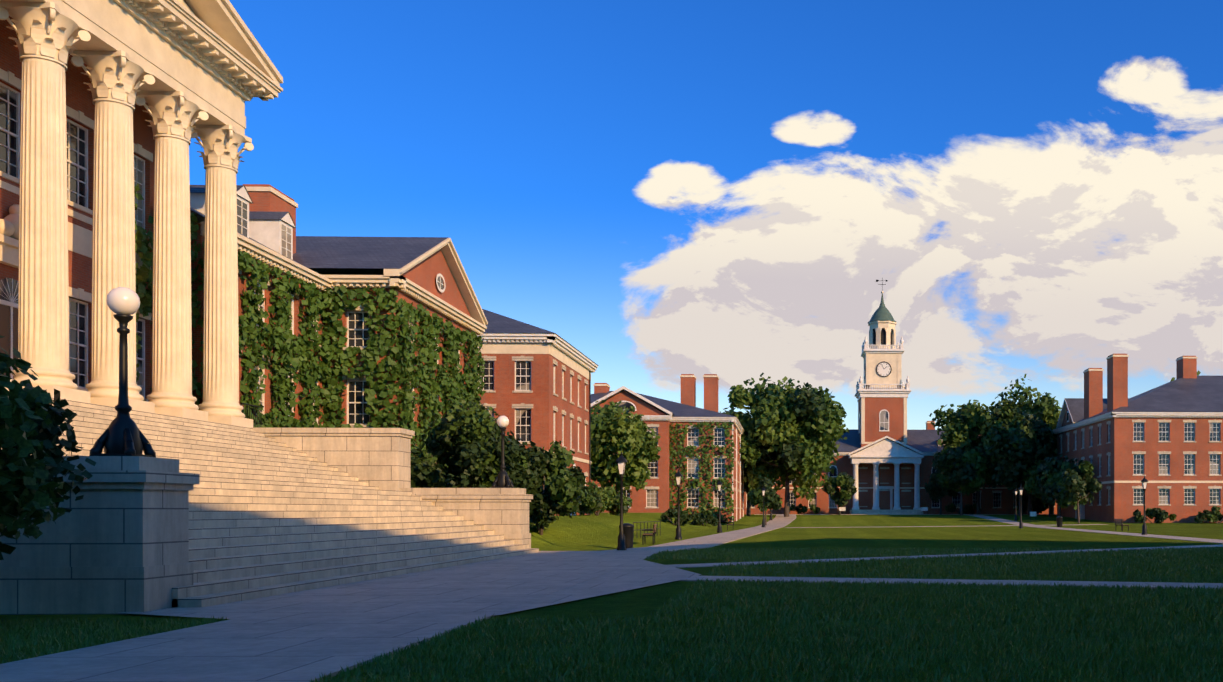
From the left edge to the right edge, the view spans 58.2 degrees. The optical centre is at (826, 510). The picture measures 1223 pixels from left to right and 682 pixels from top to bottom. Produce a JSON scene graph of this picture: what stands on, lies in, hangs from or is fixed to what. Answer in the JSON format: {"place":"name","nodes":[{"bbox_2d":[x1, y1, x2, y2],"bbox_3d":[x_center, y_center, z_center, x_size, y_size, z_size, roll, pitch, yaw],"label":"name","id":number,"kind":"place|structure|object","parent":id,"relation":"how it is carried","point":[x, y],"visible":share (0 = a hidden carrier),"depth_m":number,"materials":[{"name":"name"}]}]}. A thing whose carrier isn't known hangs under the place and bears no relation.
{"place":"outdoors","nodes":[
{"label":"outdoors","id":0,"kind":"place"},
{"bbox_2d":[0,16,154,400],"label":"building","id":1,"kind":"structure","parent":0,"point":[80,109],"depth_m":33.08,"materials":[{"name":"brick"}]},
{"bbox_2d":[0,513,1222,681],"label":"ground","id":2,"kind":"structure","parent":0,"point":[593,532],"depth_m":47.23,"materials":[{"name":"green plant"}]},
{"bbox_2d":[0,335,95,559],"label":"bush","id":3,"kind":"object","parent":2,"relation":"on","point":[32,418],"visible":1,"depth_m":13.25,"materials":[{"name":"green plant"}]},
{"bbox_2d":[190,184,333,427],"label":"building wing","id":4,"kind":"structure","parent":2,"relation":"on","point":[266,223],"depth_m":45.11,"materials":[{"name":"red brick"}]},
{"bbox_2d":[0,398,538,614],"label":"stairs","id":5,"kind":"structure","parent":2,"relation":"on","point":[196,513],"depth_m":23.79,"materials":[{"name":"stone"}]},
{"bbox_2d":[89,287,155,456],"bbox_3d":[-10.793,-2.118,16.370,0.661,2.630,0.661,0,0,-2],"label":"pedestal lamp","id":6,"kind":"object","parent":5,"relation":"on","point":[122,435],"visible":0.88,"depth_m":16.27,"materials":[{"name":"black metal"}]},
{"bbox_2d":[0,1,253,427],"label":"portico columns","id":7,"kind":"structure","parent":5,"relation":"on","point":[44,30],"depth_m":31.38,"materials":[{"name":"beige stone"}]},
{"bbox_2d":[0,0,282,136],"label":"portico entablature","id":8,"kind":"structure","parent":7,"relation":"on","point":[212,57],"depth_m":34.41,"materials":[{"name":"beige stone"}]},
{"bbox_2d":[240,403,261,427],"bbox_3d":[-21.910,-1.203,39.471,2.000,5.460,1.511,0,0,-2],"label":"platform railing","id":9,"kind":"object","parent":5,"relation":"on","point":[245,404],"visible":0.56,"depth_m":39.66,"materials":[{"name":"black metal"}]},
{"bbox_2d":[492,416,513,487],"bbox_3d":[-11.671,-2.118,38.453,0.661,2.630,0.661,0,0,-2],"label":"pedestal lamp","id":10,"kind":"object","parent":5,"relation":"on","point":[502,480],"visible":0.96,"depth_m":38.32,"materials":[{"name":"black metal"}]},
{"bbox_2d":[0,551,701,681],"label":"walkway","id":11,"kind":"structure","parent":2,"relation":"on","point":[305,636],"depth_m":14.50,"materials":[{"name":"concrete"}]},
{"bbox_2d":[293,236,487,455],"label":"brick building","id":12,"kind":"structure","parent":2,"relation":"on","point":[429,273],"depth_m":52.43,"materials":[{"name":"brick"}]},
{"bbox_2d":[134,184,734,521],"bbox_3d":[-19.788,-4.804,72.987,8.704,12.175,75.940,0,0,9],"label":"ivy","id":13,"kind":"object","parent":2,"relation":"on","point":[277,337],"visible":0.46,"depth_m":49.03,"materials":[{"name":"green plant"}]},
{"bbox_2d":[455,464,476,487],"bbox_3d":[-16.386,-1.316,50.986,4.766,3.489,4.394,0,0,-2],"label":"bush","id":14,"kind":"object","parent":2,"relation":"on","point":[462,466],"depth_m":50.55,"materials":[{"name":"green plant"}]},
{"bbox_2d":[411,397,542,493],"bbox_3d":[-14.698,-1.932,43.411,5.858,5.525,6.155,0,0,-35],"label":"bush","id":15,"kind":"object","parent":2,"relation":"on","point":[470,439],"visible":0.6,"depth_m":42.30,"materials":[{"name":"green plant"}]},
{"bbox_2d":[477,309,598,515],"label":"building","id":16,"kind":"structure","parent":2,"relation":"on","point":[537,382],"depth_m":69.67,"materials":[{"name":"brick"}]},
{"bbox_2d":[520,441,587,534],"bbox_3d":[-11.843,-0.992,44.817,4.233,4.071,3.437,0,0,16],"label":"bush","id":17,"kind":"object","parent":2,"relation":"on","point":[559,492],"visible":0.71,"depth_m":44.12,"materials":[{"name":"green plant"}]},
{"bbox_2d":[542,482,602,514],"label":"bush","id":18,"kind":"object","parent":2,"relation":"on","point":[589,501],"visible":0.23,"depth_m":67.25,"materials":[{"name":"green plant"}]},
{"bbox_2d":[577,481,616,515],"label":"bush","id":19,"kind":"object","parent":2,"relation":"on","point":[607,494],"visible":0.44,"depth_m":72.43,"materials":[{"name":"green plant"}]},
{"bbox_2d":[605,492,632,515],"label":"bush","id":20,"kind":"object","parent":2,"relation":"on","point":[613,508],"visible":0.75,"depth_m":78.63,"materials":[{"name":"green plant"}]},
{"bbox_2d":[591,400,660,513],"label":"tree","id":21,"kind":"object","parent":2,"relation":"on","point":[614,431],"visible":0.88,"depth_m":93.08,"materials":[{"name":"green plant"}]},
{"bbox_2d":[619,523,633,547],"bbox_3d":[-8.009,1.012,42.676,0.620,1.030,0.604,0,0,-2],"label":"litter bin","id":22,"kind":"object","parent":2,"relation":"on","point":[628,529],"visible":0.62,"depth_m":42.45,"materials":[{"name":"black metal"}]},
{"bbox_2d":[633,521,660,537],"bbox_3d":[-9.834,1.078,58.625,0.037,0.996,8.048,0,0,1],"label":"bank handrail","id":23,"kind":"object","parent":2,"relation":"on","point":[657,528],"visible":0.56,"depth_m":58.61,"materials":[{"name":"black metal"}]},
{"bbox_2d":[642,524,656,544],"bbox_3d":[-8.090,1.067,48.694,0.575,0.920,1.800,0,0,-6],"label":"bench","id":24,"kind":"object","parent":2,"relation":"on","point":[644,535],"visible":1,"depth_m":47.90,"materials":[{"name":"brown wood"}]},
{"bbox_2d":[591,374,744,521],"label":"building","id":25,"kind":"structure","parent":2,"relation":"on","point":[660,416],"depth_m":109.58,"materials":[{"name":"brick"}]},
{"bbox_2d":[660,508,691,525],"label":"hedge bush","id":26,"kind":"object","parent":2,"relation":"on","point":[668,515],"visible":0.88,"depth_m":87.70,"materials":[{"name":"green plant"}]},
{"bbox_2d":[674,469,682,539],"bbox_3d":[-7.870,-0.353,56.688,0.443,3.760,0.443,0,0,-2],"label":"lamp post","id":27,"kind":"object","parent":2,"relation":"on","point":[678,475],"visible":1,"depth_m":56.61,"materials":[{"name":"black metal"}]},
{"bbox_2d":[691,510,718,525],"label":"hedge bush","id":28,"kind":"object","parent":2,"relation":"on","point":[701,517],"visible":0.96,"depth_m":98.09,"materials":[{"name":"green plant"}]},
{"bbox_2d":[716,479,722,532],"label":"lamp post","id":29,"kind":"object","parent":2,"relation":"on","point":[719,484],"visible":1,"depth_m":74.13,"materials":[{"name":"black metal"}]},
{"bbox_2d":[735,412,767,515],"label":"tree","id":30,"kind":"object","parent":2,"relation":"on","point":[746,490],"visible":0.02,"depth_m":137.96,"materials":[{"name":"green plant"}]},
{"bbox_2d":[747,477,782,524],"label":"tree","id":31,"kind":"object","parent":2,"relation":"on","point":[772,500],"visible":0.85,"depth_m":102.87,"materials":[{"name":"green plant"}]},
{"bbox_2d":[720,373,848,516],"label":"tree","id":32,"kind":"object","parent":2,"relation":"on","point":[790,433],"visible":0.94,"depth_m":127.86,"materials":[{"name":"green plant"}]},
{"bbox_2d":[783,503,819,513],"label":"bush","id":33,"kind":"object","parent":2,"relation":"on","point":[804,509],"visible":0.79,"depth_m":152.20,"materials":[{"name":"green plant"}]},
{"bbox_2d":[821,472,856,514],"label":"tree","id":34,"kind":"object","parent":2,"relation":"on","point":[845,492],"visible":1,"depth_m":145.00,"materials":[{"name":"green plant"}]},
{"bbox_2d":[744,421,1027,513],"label":"building","id":35,"kind":"structure","parent":2,"relation":"on","point":[998,499],"depth_m":155.50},
{"bbox_2d":[855,280,910,448],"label":"clock tower","id":36,"kind":"structure","parent":35,"relation":"on","point":[882,396],"depth_m":156.33,"materials":[{"name":"brick"}]},
{"bbox_2d":[846,436,924,513],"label":"portico","id":37,"kind":"structure","parent":35,"relation":"attached to","point":[894,457],"depth_m":152.09,"materials":[{"name":"white paint"}]},
{"bbox_2d":[577,514,1222,588],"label":"footpaths","id":38,"kind":"structure","parent":2,"relation":"on","point":[778,521],"depth_m":38.96,"materials":[{"name":"concrete"}]},
{"bbox_2d":[615,451,627,549],"bbox_3d":[-7.726,-0.353,40.184,0.443,3.760,0.443,0,0,-2],"label":"lamp post","id":39,"kind":"object","parent":38,"relation":"on","point":[621,460],"visible":0.94,"depth_m":40.12,"materials":[{"name":"black metal"}]},
{"bbox_2d":[761,486,765,526],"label":"lamp post","id":40,"kind":"object","parent":38,"relation":"on","point":[763,495],"visible":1,"depth_m":95.69,"materials":[{"name":"black metal"}]},
{"bbox_2d":[1141,475,1147,534],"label":"lamp post","id":41,"kind":"object","parent":38,"relation":"on","point":[1144,480],"visible":0.96,"depth_m":67.02,"materials":[{"name":"black metal"}]},
{"bbox_2d":[924,472,957,514],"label":"tree","id":42,"kind":"object","parent":2,"relation":"on","point":[936,489],"visible":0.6,"depth_m":145.43,"materials":[{"name":"green plant"}]},
{"bbox_2d":[931,445,987,514],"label":"tree","id":43,"kind":"object","parent":2,"relation":"on","point":[963,471],"visible":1,"depth_m":139.01,"materials":[{"name":"green plant"}]},
{"bbox_2d":[945,503,975,513],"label":"bush","id":44,"kind":"object","parent":2,"relation":"on","point":[968,508],"visible":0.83,"depth_m":153.32,"materials":[{"name":"green plant"}]},
{"bbox_2d":[929,400,1005,513],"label":"tree","id":45,"kind":"object","parent":2,"relation":"on","point":[962,429],"visible":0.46,"depth_m":144.59,"materials":[{"name":"green plant"}]},
{"bbox_2d":[1014,489,1017,520],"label":"lamp post","id":46,"kind":"object","parent":2,"relation":"on","point":[1015,490],"visible":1,"depth_m":120.59,"materials":[{"name":"black metal"}]},
{"bbox_2d":[976,410,1057,515],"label":"tree","id":47,"kind":"object","parent":2,"relation":"on","point":[1020,453],"visible":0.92,"depth_m":134.80,"materials":[{"name":"green plant"}]},
{"bbox_2d":[978,374,1061,514],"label":"tree","id":48,"kind":"object","parent":2,"relation":"on","point":[1047,407],"visible":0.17,"depth_m":142.26,"materials":[{"name":"green plant"}]},
{"bbox_2d":[1018,487,1023,527],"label":"lamp post","id":49,"kind":"object","parent":2,"relation":"on","point":[1020,489],"visible":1,"depth_m":92.48,"materials":[{"name":"black metal"}]},
{"bbox_2d":[1030,512,1036,520],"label":"sign","id":50,"kind":"object","parent":2,"relation":"on","point":[1033,513],"visible":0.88,"depth_m":118.68,"materials":[{"name":"blue metal"}]},
{"bbox_2d":[1016,493,1054,513],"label":"hedge bush","id":51,"kind":"object","parent":2,"relation":"on","point":[1038,506],"visible":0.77,"depth_m":151.86,"materials":[{"name":"green plant"}]},
{"bbox_2d":[1024,463,1049,516],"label":"tree","id":52,"kind":"object","parent":2,"relation":"on","point":[1033,485],"visible":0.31,"depth_m":131.90,"materials":[{"name":"green plant"}]},
{"bbox_2d":[1032,502,1056,513],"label":"hall","id":53,"kind":"structure","parent":2,"relation":"on","point":[1046,511],"depth_m":159.12,"materials":[{"name":"brick"}]},
{"bbox_2d":[1050,501,1053,513],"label":"tree","id":54,"kind":"object","parent":2,"relation":"on","point":[1051,509],"depth_m":150.81,"materials":[{"name":"brown plant"}]},
{"bbox_2d":[1056,516,1062,526],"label":"litter bin","id":55,"kind":"object","parent":2,"relation":"on","point":[1059,521],"visible":0.98,"depth_m":98.45,"materials":[{"name":"black metal"}]},
{"bbox_2d":[1036,454,1092,515],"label":"tree","id":56,"kind":"object","parent":2,"relation":"on","point":[1050,474],"visible":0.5,"depth_m":121.55,"materials":[{"name":"green plant"}]},
{"bbox_2d":[1052,461,1101,522],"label":"tree","id":57,"kind":"object","parent":2,"relation":"on","point":[1074,488],"visible":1,"depth_m":112.54,"materials":[{"name":"green plant"}]},
{"bbox_2d":[1114,519,1128,530],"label":"bench","id":58,"kind":"object","parent":2,"relation":"on","point":[1119,522],"visible":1,"depth_m":80.63,"materials":[{"name":"black metal"}]},
{"bbox_2d":[1053,354,1222,522],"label":"building","id":59,"kind":"structure","parent":2,"relation":"on","point":[1166,439],"depth_m":114.40,"materials":[{"name":"brick"}]},
{"bbox_2d":[1133,508,1176,523],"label":"bush","id":60,"kind":"object","parent":2,"relation":"on","point":[1160,515],"visible":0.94,"depth_m":111.58,"materials":[{"name":"green plant"}]},
{"bbox_2d":[1193,506,1222,523],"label":"bush","id":61,"kind":"object","parent":2,"relation":"on","point":[1214,515],"visible":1,"depth_m":111.84,"materials":[{"name":"green plant"}]},
{"bbox_2d":[189,0,1222,429],"label":"sky","id":62,"kind":"structure","parent":0,"point":[665,190],"materials":[{"name":"blue"}]}
]}

